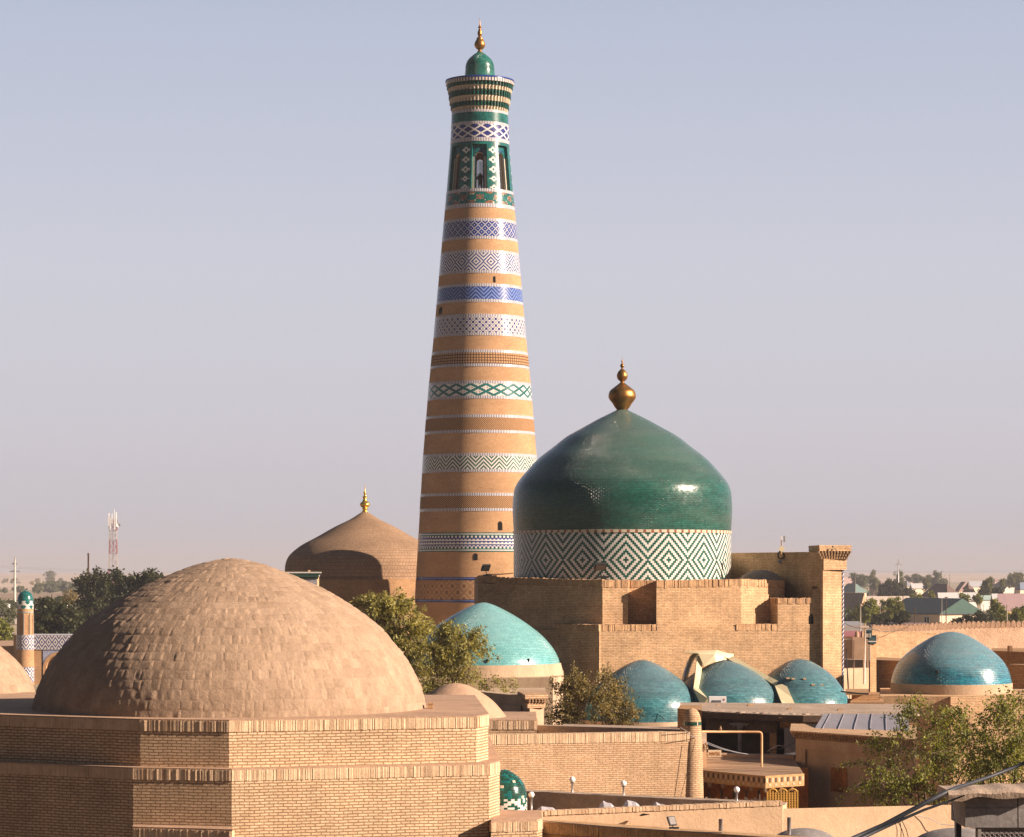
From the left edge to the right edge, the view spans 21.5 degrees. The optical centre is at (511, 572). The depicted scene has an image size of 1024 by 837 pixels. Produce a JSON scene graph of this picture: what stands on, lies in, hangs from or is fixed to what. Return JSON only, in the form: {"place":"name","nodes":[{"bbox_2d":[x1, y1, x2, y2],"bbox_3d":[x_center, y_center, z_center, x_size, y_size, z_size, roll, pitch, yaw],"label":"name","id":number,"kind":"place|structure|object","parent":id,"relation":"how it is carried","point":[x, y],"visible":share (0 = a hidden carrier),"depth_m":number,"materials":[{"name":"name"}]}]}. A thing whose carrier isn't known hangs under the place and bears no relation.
{"place":"outdoors","nodes":[
{"label":"outdoors","id":0,"kind":"place"},
{"bbox_2d":[0,641,12,655],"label":"side range","id":1,"kind":"structure","parent":0,"point":[7,646],"depth_m":243.88,"materials":[{"name":"brick"}]},
{"bbox_2d":[0,594,84,598],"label":"ploughed field","id":2,"kind":"structure","parent":0,"point":[11,596],"depth_m":1144.72,"materials":[{"name":"soil"}]},
{"bbox_2d":[0,592,89,609],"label":"field hedge","id":3,"kind":"object","parent":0,"point":[57,598],"visible":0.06,"depth_m":572.41,"materials":[{"name":"green plant"}]},
{"bbox_2d":[0,582,122,589],"bbox_3d":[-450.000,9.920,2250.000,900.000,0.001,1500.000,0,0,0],"label":"sand flat","id":4,"kind":"structure","parent":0,"point":[10,586],"depth_m":1995.00,"materials":[{"name":"sand"}]},
{"bbox_2d":[2,578,111,584],"bbox_3d":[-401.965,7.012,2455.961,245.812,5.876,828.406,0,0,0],"label":"desert scrub","id":5,"kind":"object","parent":4,"relation":"on","point":[32,581],"visible":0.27,"depth_m":2275.60,"materials":[{"name":"green plant"}]},
{"bbox_2d":[0,582,1014,691],"bbox_3d":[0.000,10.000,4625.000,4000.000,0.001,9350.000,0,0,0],"label":"ground","id":6,"kind":"structure","parent":0,"point":[954,585],"depth_m":1259.26,"materials":[{"name":"soil"}]},
{"bbox_2d":[0,617,14,640],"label":"green bush","id":7,"kind":"object","parent":6,"relation":"on","point":[6,631],"visible":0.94,"depth_m":269.52,"materials":[{"name":"green plant"}]},
{"bbox_2d":[0,602,16,624],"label":"tree","id":8,"kind":"object","parent":6,"relation":"on","point":[7,611],"visible":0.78,"depth_m":379.36,"materials":[{"name":"green plant"}]},
{"bbox_2d":[9,557,19,603],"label":"power pylon","id":9,"kind":"object","parent":6,"relation":"on","point":[15,571],"visible":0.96,"depth_m":619.82,"materials":[{"name":"metal"}]},
{"bbox_2d":[13,589,72,683],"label":"tiled gateway","id":10,"kind":"object","parent":6,"relation":"on","point":[34,654],"visible":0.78,"depth_m":239.77,"materials":[{"name":"brick"}]},
{"bbox_2d":[34,592,59,633],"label":"dark tree","id":11,"kind":"object","parent":6,"relation":"on","point":[40,601],"visible":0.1,"depth_m":299.61,"materials":[{"name":"green plant"}]},
{"bbox_2d":[42,570,56,581],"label":"tree","id":12,"kind":"object","parent":6,"relation":"on","point":[50,574],"visible":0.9,"depth_m":2099.16,"materials":[{"name":"green plant"}]},
{"bbox_2d":[34,595,85,633],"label":"dark tree","id":13,"kind":"object","parent":6,"relation":"on","point":[68,620],"visible":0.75,"depth_m":288.68,"materials":[{"name":"green plant"}]},
{"bbox_2d":[0,581,126,592],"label":"woodland","id":14,"kind":"object","parent":6,"relation":"on","point":[51,586],"visible":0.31,"depth_m":1290.08,"materials":[{"name":"green plant"}]},
{"bbox_2d":[59,589,77,605],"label":"dry bush","id":15,"kind":"object","parent":6,"relation":"on","point":[70,598],"visible":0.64,"depth_m":379.54,"materials":[{"name":"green plant"}]},
{"bbox_2d":[70,565,130,620],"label":"dark tree","id":16,"kind":"object","parent":6,"relation":"on","point":[95,585],"visible":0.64,"depth_m":338.54,"materials":[{"name":"green plant"}]},
{"bbox_2d":[108,509,119,582],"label":"telecom tower","id":17,"kind":"structure","parent":6,"relation":"on","point":[113,522],"depth_m":599.21,"materials":[{"name":"white metal"}]},
{"bbox_2d":[105,567,163,602],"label":"dark tree","id":18,"kind":"object","parent":6,"relation":"on","point":[118,591],"visible":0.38,"depth_m":329.39,"materials":[{"name":"green plant"}]},
{"bbox_2d":[287,570,320,585],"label":"tiled iwan","id":19,"kind":"object","parent":6,"relation":"on","point":[311,577],"visible":0.15,"depth_m":187.86,"materials":[{"name":"tile"}]},
{"bbox_2d":[285,488,417,652],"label":"mud domed madrasah","id":20,"kind":"structure","parent":6,"relation":"on","point":[364,551],"depth_m":207.72,"materials":[{"name":"brick"}]},
{"bbox_2d":[413,21,536,646],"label":"minaret","id":21,"kind":"object","parent":6,"relation":"on","point":[479,456],"visible":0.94,"depth_m":197.09,"materials":[{"name":"brick"}]},
{"bbox_2d":[844,593,866,609],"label":"house","id":22,"kind":"structure","parent":6,"relation":"on","point":[851,600],"depth_m":512.27,"materials":[{"name":"brick"}]},
{"bbox_2d":[844,583,866,596],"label":"house","id":23,"kind":"structure","parent":6,"relation":"on","point":[849,587],"depth_m":953.48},
{"bbox_2d":[844,625,870,630],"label":"shed","id":24,"kind":"structure","parent":6,"relation":"on","point":[849,628],"depth_m":333.93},
{"bbox_2d":[848,572,872,588],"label":"round tree","id":25,"kind":"object","parent":6,"relation":"on","point":[862,580],"visible":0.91,"depth_m":1148.65,"materials":[{"name":"green plant"}]},
{"bbox_2d":[851,597,878,625],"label":"green tree","id":26,"kind":"object","parent":6,"relation":"on","point":[867,611],"visible":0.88,"depth_m":399.47,"materials":[{"name":"green plant"}]},
{"bbox_2d":[870,569,879,595],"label":"poplar","id":27,"kind":"object","parent":6,"relation":"on","point":[875,582],"visible":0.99,"depth_m":1149.48,"materials":[{"name":"green plant"}]},
{"bbox_2d":[866,596,908,612],"bbox_3d":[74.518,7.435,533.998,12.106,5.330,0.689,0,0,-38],"label":"house","id":28,"kind":"structure","parent":6,"relation":"on","point":[883,598],"depth_m":532.78,"materials":[{"name":"paint"}]},
{"bbox_2d":[876,596,905,618],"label":"green tree","id":29,"kind":"object","parent":6,"relation":"on","point":[892,606],"visible":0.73,"depth_m":404.56,"materials":[{"name":"green plant"}]},
{"bbox_2d":[869,609,913,624],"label":"green tree","id":30,"kind":"object","parent":6,"relation":"on","point":[901,616],"visible":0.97,"depth_m":384.68,"materials":[{"name":"green plant"}]},
{"bbox_2d":[877,578,917,596],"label":"olive tree","id":31,"kind":"object","parent":6,"relation":"on","point":[889,587],"visible":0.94,"depth_m":758.51,"materials":[{"name":"green plant"}]},
{"bbox_2d":[894,569,905,586],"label":"poplar","id":32,"kind":"object","parent":6,"relation":"on","point":[901,578],"visible":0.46,"depth_m":1099.39,"materials":[{"name":"green plant"}]},
{"bbox_2d":[903,573,920,582],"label":"tree","id":33,"kind":"object","parent":6,"relation":"on","point":[914,578],"visible":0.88,"depth_m":1399.02,"materials":[{"name":"green plant"}]},
{"bbox_2d":[910,583,924,594],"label":"house","id":34,"kind":"structure","parent":6,"relation":"on","point":[918,587],"depth_m":1052.62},
{"bbox_2d":[922,577,930,591],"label":"poplar","id":35,"kind":"object","parent":6,"relation":"on","point":[926,584],"visible":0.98,"depth_m":999.62,"materials":[{"name":"green plant"}]},
{"bbox_2d":[844,606,1011,627],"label":"garden greenery","id":36,"kind":"object","parent":6,"relation":"on","point":[848,616],"visible":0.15,"depth_m":493.58,"materials":[{"name":"green plant"}]},
{"bbox_2d":[919,570,948,586],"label":"tree","id":37,"kind":"object","parent":6,"relation":"on","point":[938,579],"visible":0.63,"depth_m":1298.84,"materials":[{"name":"green plant"}]},
{"bbox_2d":[884,598,984,623],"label":"house","id":38,"kind":"structure","parent":6,"relation":"on","point":[927,610],"depth_m":453.95,"materials":[{"name":"stone"}]},
{"bbox_2d":[921,584,955,597],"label":"house","id":39,"kind":"structure","parent":6,"relation":"on","point":[941,588],"depth_m":805.08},
{"bbox_2d":[910,590,983,605],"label":"green tree","id":40,"kind":"object","parent":6,"relation":"on","point":[977,598],"visible":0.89,"depth_m":559.82,"materials":[{"name":"green plant"}]},
{"bbox_2d":[937,592,977,606],"bbox_3d":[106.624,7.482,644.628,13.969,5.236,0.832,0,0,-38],"label":"house","id":41,"kind":"structure","parent":6,"relation":"on","point":[950,595],"depth_m":643.93,"materials":[{"name":"paint"}]},
{"bbox_2d":[955,582,966,591],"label":"house","id":42,"kind":"structure","parent":6,"relation":"on","point":[961,585],"depth_m":951.51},
{"bbox_2d":[950,609,998,623],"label":"green tree","id":43,"kind":"object","parent":6,"relation":"on","point":[978,615],"visible":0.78,"depth_m":359.77,"materials":[{"name":"green plant"}]},
{"bbox_2d":[968,581,981,591],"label":"house","id":44,"kind":"structure","parent":6,"relation":"on","point":[975,585],"depth_m":1202.83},
{"bbox_2d":[981,595,990,610],"bbox_3d":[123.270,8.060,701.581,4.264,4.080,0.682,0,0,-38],"label":"house","id":45,"kind":"structure","parent":6,"relation":"on","point":[986,600],"depth_m":701.58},
{"bbox_2d":[980,576,993,594],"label":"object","id":46,"kind":"object","parent":6,"relation":"on","point":[987,583],"visible":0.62,"depth_m":759.36,"materials":[{"name":"green plant"}]},
{"bbox_2d":[977,586,1004,594],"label":"olive tree","id":47,"kind":"object","parent":6,"relation":"on","point":[983,591],"visible":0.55,"depth_m":719.85,"materials":[{"name":"green plant"}]},
{"bbox_2d":[989,598,1010,622],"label":"green tree","id":48,"kind":"object","parent":6,"relation":"on","point":[997,609],"visible":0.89,"depth_m":384.48,"materials":[{"name":"green plant"}]},
{"bbox_2d":[997,593,1023,612],"bbox_3d":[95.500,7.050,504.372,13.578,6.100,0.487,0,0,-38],"label":"house","id":49,"kind":"structure","parent":6,"relation":"on","point":[1011,601],"depth_m":502.32,"materials":[{"name":"brick"}]},
{"bbox_2d":[1004,572,1023,591],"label":"tree","id":50,"kind":"object","parent":6,"relation":"on","point":[1015,579],"visible":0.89,"depth_m":1148.80,"materials":[{"name":"green plant"}]},
{"bbox_2d":[1004,604,1023,622],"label":"green tree","id":51,"kind":"object","parent":6,"relation":"on","point":[1016,614],"visible":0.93,"depth_m":369.31,"materials":[{"name":"green plant"}]},
{"bbox_2d":[1014,582,1023,593],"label":"house","id":52,"kind":"structure","parent":6,"relation":"on","point":[1019,588],"depth_m":1001.50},
{"bbox_2d":[0,573,1023,581],"bbox_3d":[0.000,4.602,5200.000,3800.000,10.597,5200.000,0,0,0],"label":"hills","id":53,"kind":"structure","parent":0,"point":[882,577],"depth_m":3786.78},
{"bbox_2d":[0,0,1023,572],"label":"sky","id":54,"kind":"structure","parent":0,"point":[794,228],"materials":[{"name":"blue"}]},
{"bbox_2d":[526,790,786,834],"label":"roof terrace","id":55,"kind":"structure","parent":0,"point":[756,817],"depth_m":58.91,"materials":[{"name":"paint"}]},
{"bbox_2d":[623,800,638,806],"bbox_3d":[2.655,5.494,59.800,0.526,0.825,1.100,0,0,0],"label":"tarpaulin","id":56,"kind":"object","parent":55,"relation":"on","point":[628,803],"visible":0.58,"depth_m":59.65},
{"bbox_2d":[680,702,919,760],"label":"porch house","id":57,"kind":"structure","parent":0,"point":[772,722],"depth_m":85.95,"materials":[{"name":"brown wood"}]},
{"bbox_2d":[708,696,726,702],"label":"air conditioner","id":58,"kind":"object","parent":57,"relation":"on","point":[717,699],"visible":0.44,"depth_m":90.50,"materials":[{"name":"white paint"}]},
{"bbox_2d":[784,727,794,754],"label":"pale door","id":59,"kind":"structure","parent":57,"relation":"in","point":[788,738],"depth_m":84.19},
{"bbox_2d":[777,828,832,836],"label":"domed roof","id":60,"kind":"structure","parent":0,"point":[806,832],"depth_m":50.92,"materials":[{"name":"concrete"}]},
{"bbox_2d":[787,817,790,835],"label":"vent pipe","id":61,"kind":"object","parent":60,"relation":"on","point":[788,826],"visible":1,"depth_m":50.87,"materials":[{"name":"grey metal"}]},
{"bbox_2d":[844,631,860,638],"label":"shed","id":62,"kind":"structure","parent":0,"point":[849,634],"depth_m":261.56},
{"bbox_2d":[844,631,868,667],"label":"ruined wall","id":63,"kind":"structure","parent":0,"point":[855,643],"depth_m":200.00,"materials":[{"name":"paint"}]},
{"bbox_2d":[846,689,883,703],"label":"shaded shed","id":64,"kind":"structure","parent":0,"point":[872,698],"depth_m":102.50,"materials":[{"name":"brick"}]},
{"bbox_2d":[861,623,868,683],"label":"utility pole","id":65,"kind":"object","parent":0,"point":[864,626],"visible":1,"depth_m":117.96,"materials":[{"name":"concrete"}]},
{"bbox_2d":[861,620,1023,649],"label":"city wall","id":66,"kind":"structure","parent":0,"point":[992,634],"depth_m":234.66,"materials":[{"name":"brick"}]},
{"bbox_2d":[992,646,1023,687],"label":"shaded range","id":67,"kind":"structure","parent":0,"point":[1011,658],"depth_m":120.30,"materials":[{"name":"brick"}]},
{"label":"street","id":68,"kind":"structure","parent":0,"visible":0},
{"bbox_2d":[0,646,45,775],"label":"domed house","id":69,"kind":"structure","parent":68,"relation":"on","point":[14,677],"depth_m":61.36,"materials":[{"name":"brick"}]},
{"bbox_2d":[0,558,542,836],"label":"domed mausoleum","id":70,"kind":"structure","parent":68,"relation":"on","point":[230,697],"depth_m":51.00,"materials":[{"name":"brick"}]},
{"bbox_2d":[500,769,526,810],"bbox_3d":[-0.163,4.537,54.400,0.944,1.110,0.944,0,0,0],"label":"tiled turret","id":71,"kind":"object","parent":70,"relation":"attached to","point":[513,794],"visible":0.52,"depth_m":54.04,"materials":[{"name":"tile"}]},
{"bbox_2d":[350,586,449,681],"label":"willow","id":72,"kind":"object","parent":68,"relation":"on","point":[390,606],"visible":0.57,"depth_m":100.63,"materials":[{"name":"green plant"}]},
{"bbox_2d":[405,616,502,694],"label":"willow","id":73,"kind":"object","parent":68,"relation":"on","point":[439,651],"visible":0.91,"depth_m":98.79,"materials":[{"name":"green plant"}]},
{"bbox_2d":[427,683,536,733],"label":"mud domed roof","id":74,"kind":"structure","parent":68,"relation":"on","point":[504,722],"depth_m":75.29,"materials":[{"name":"brick"}]},
{"bbox_2d":[411,602,563,724],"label":"turquoise domed tomb","id":75,"kind":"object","parent":68,"relation":"on","point":[530,659],"visible":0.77,"depth_m":103.86,"materials":[{"name":"tile"}]},
{"bbox_2d":[473,673,519,692],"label":"weed bush","id":76,"kind":"object","parent":68,"relation":"on","point":[498,680],"visible":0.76,"depth_m":95.56,"materials":[{"name":"brown plant"}]},
{"bbox_2d":[475,688,544,724],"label":"sandy outbuilding","id":77,"kind":"structure","parent":68,"relation":"on","point":[526,689],"depth_m":98.51,"materials":[{"name":"brick"}]},
{"bbox_2d":[478,690,547,724],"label":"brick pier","id":78,"kind":"structure","parent":68,"relation":"on","point":[532,701],"depth_m":79.92,"materials":[{"name":"beige brick"}]},
{"bbox_2d":[544,661,621,724],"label":"autumn shrub","id":79,"kind":"object","parent":68,"relation":"on","point":[599,697],"visible":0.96,"depth_m":88.80,"materials":[{"name":"green plant"}]},
{"bbox_2d":[489,725,689,796],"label":"courtyard wall","id":80,"kind":"structure","parent":68,"relation":"on","point":[638,760],"depth_m":72.58,"materials":[{"name":"brick"}]},
{"bbox_2d":[683,708,703,797],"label":"corner tower","id":81,"kind":"structure","parent":80,"relation":"on","point":[692,722],"depth_m":73.15,"materials":[{"name":"brick"}]},
{"bbox_2d":[589,662,644,725],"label":"autumn shrub","id":82,"kind":"object","parent":68,"relation":"on","point":[625,720],"visible":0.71,"depth_m":89.80,"materials":[{"name":"green plant"}]},
{"bbox_2d":[563,724,676,727],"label":"mud roof","id":83,"kind":"structure","parent":68,"relation":"on","point":[620,726],"depth_m":80.60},
{"bbox_2d":[432,360,819,723],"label":"green domed mausoleum","id":84,"kind":"structure","parent":68,"relation":"on","point":[641,506],"depth_m":113.94,"materials":[{"name":"brick"}]},
{"bbox_2d":[481,564,491,575],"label":"floodlight","id":85,"kind":"object","parent":84,"relation":"attached to","point":[485,567],"visible":1,"depth_m":114.83,"materials":[{"name":"metal"}]},
{"bbox_2d":[594,562,608,577],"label":"floodlight","id":86,"kind":"object","parent":84,"relation":"attached to","point":[600,565],"visible":1,"depth_m":112.77,"materials":[{"name":"metal"}]},
{"bbox_2d":[739,570,785,586],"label":"mud dome","id":87,"kind":"structure","parent":84,"relation":"on","point":[762,574],"depth_m":114.99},
{"bbox_2d":[542,820,800,836],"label":"coped wall","id":88,"kind":"structure","parent":68,"relation":"on","point":[552,829],"depth_m":50.99,"materials":[{"name":"brick"}]},
{"bbox_2d":[543,820,721,832],"bbox_3d":[2.221,4.802,50.699,4.065,0.052,0.018,0,0,36],"label":"cable","id":89,"kind":"object","parent":88,"relation":"on","point":[632,828],"visible":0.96,"depth_m":50.65,"materials":[{"name":"rubber"}]},
{"bbox_2d":[666,816,678,828],"bbox_3d":[3.012,4.665,50.200,0.207,0.229,0.181,0,0,-34],"label":"floodlight","id":90,"kind":"object","parent":88,"relation":"attached to","point":[671,820],"visible":1,"depth_m":50.19,"materials":[{"name":"metal"}]},
{"bbox_2d":[677,705,701,731],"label":"brick pillar","id":91,"kind":"structure","parent":68,"relation":"on","point":[682,710],"depth_m":76.92,"materials":[{"name":"brick"}]},
{"bbox_2d":[577,659,848,726],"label":"triple domed hall","id":92,"kind":"structure","parent":68,"relation":"on","point":[661,691],"depth_m":106.88,"materials":[{"name":"tile"}]},
{"bbox_2d":[681,650,793,702],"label":"duct cover","id":93,"kind":"object","parent":92,"relation":"on","point":[706,657],"visible":0.84,"depth_m":107.82,"materials":[{"name":"beige metal"}]},
{"bbox_2d":[703,752,807,808],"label":"cafe veranda","id":94,"kind":"object","parent":68,"relation":"on","point":[782,777],"visible":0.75,"depth_m":76.53,"materials":[{"name":"brown wood"}]},
{"bbox_2d":[702,733,706,767],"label":"wall stub","id":95,"kind":"object","parent":94,"relation":"on","point":[704,738],"depth_m":77.00,"materials":[{"name":"paint"}]},
{"bbox_2d":[708,750,720,756],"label":"sign board","id":96,"kind":"object","parent":94,"relation":"on","point":[714,753],"visible":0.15,"depth_m":80.00,"materials":[{"name":"yellow paint"}]},
{"bbox_2d":[702,731,762,766],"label":"pipe frame","id":97,"kind":"object","parent":94,"relation":"on","point":[760,732],"visible":0.84,"depth_m":77.07,"materials":[{"name":"metal"}]},
{"bbox_2d":[731,545,851,689],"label":"brick portal","id":98,"kind":"object","parent":68,"relation":"on","point":[822,567],"visible":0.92,"depth_m":113.17,"materials":[{"name":"brick"}]},
{"bbox_2d":[777,536,784,566],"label":"antenna mast","id":99,"kind":"object","parent":98,"relation":"attached to","point":[781,548],"visible":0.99,"depth_m":115.58,"materials":[{"name":"metal"}]},
{"bbox_2d":[790,724,916,807],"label":"flat roofed house","id":100,"kind":"structure","parent":68,"relation":"on","point":[820,752],"depth_m":78.07,"materials":[{"name":"beige paint"}]},
{"bbox_2d":[815,713,908,730],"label":"sheet awning","id":101,"kind":"object","parent":100,"relation":"on","point":[856,721],"visible":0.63,"depth_m":81.39,"materials":[{"name":"metal"}]},
{"bbox_2d":[844,659,868,698],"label":"alley wall","id":102,"kind":"structure","parent":68,"relation":"on","point":[858,674],"depth_m":149.59,"materials":[{"name":"paint"}]},
{"bbox_2d":[866,630,876,691],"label":"tiled capital pier","id":103,"kind":"structure","parent":68,"relation":"on","point":[871,638],"depth_m":122.43,"materials":[{"name":"brick"}]},
{"bbox_2d":[783,805,964,836],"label":"plaster wall","id":104,"kind":"structure","parent":68,"relation":"on","point":[843,821],"depth_m":59.77,"materials":[{"name":"paint"}]},
{"bbox_2d":[872,630,937,691],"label":"brick range","id":105,"kind":"structure","parent":68,"relation":"on","point":[893,648],"depth_m":137.41,"materials":[{"name":"brick"}]},
{"bbox_2d":[832,692,1007,806],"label":"garden tree","id":106,"kind":"object","parent":68,"relation":"on","point":[905,785],"visible":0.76,"depth_m":65.84,"materials":[{"name":"green plant"}]},
{"bbox_2d":[918,828,974,836],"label":"domed roof","id":107,"kind":"structure","parent":68,"relation":"on","point":[950,832],"depth_m":50.69,"materials":[{"name":"concrete"}]},
{"bbox_2d":[880,632,1023,804],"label":"blue domed tomb","id":108,"kind":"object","parent":68,"relation":"on","point":[949,668],"visible":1,"depth_m":109.88,"materials":[{"name":"tile"}]},
{"bbox_2d":[936,682,1023,784],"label":"garden tree","id":109,"kind":"object","parent":68,"relation":"on","point":[1004,710],"visible":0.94,"depth_m":62.77,"materials":[{"name":"green plant"}]},
{"bbox_2d":[938,783,1023,836],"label":"rooftop hut","id":110,"kind":"object","parent":68,"relation":"on","point":[992,810],"visible":1,"depth_m":46.50,"materials":[{"name":"concrete"}]},
{"bbox_2d":[851,761,1023,836],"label":"cable","id":111,"kind":"object","parent":110,"relation":"on","point":[900,817],"visible":1,"depth_m":46.27,"materials":[{"name":"rubber"}]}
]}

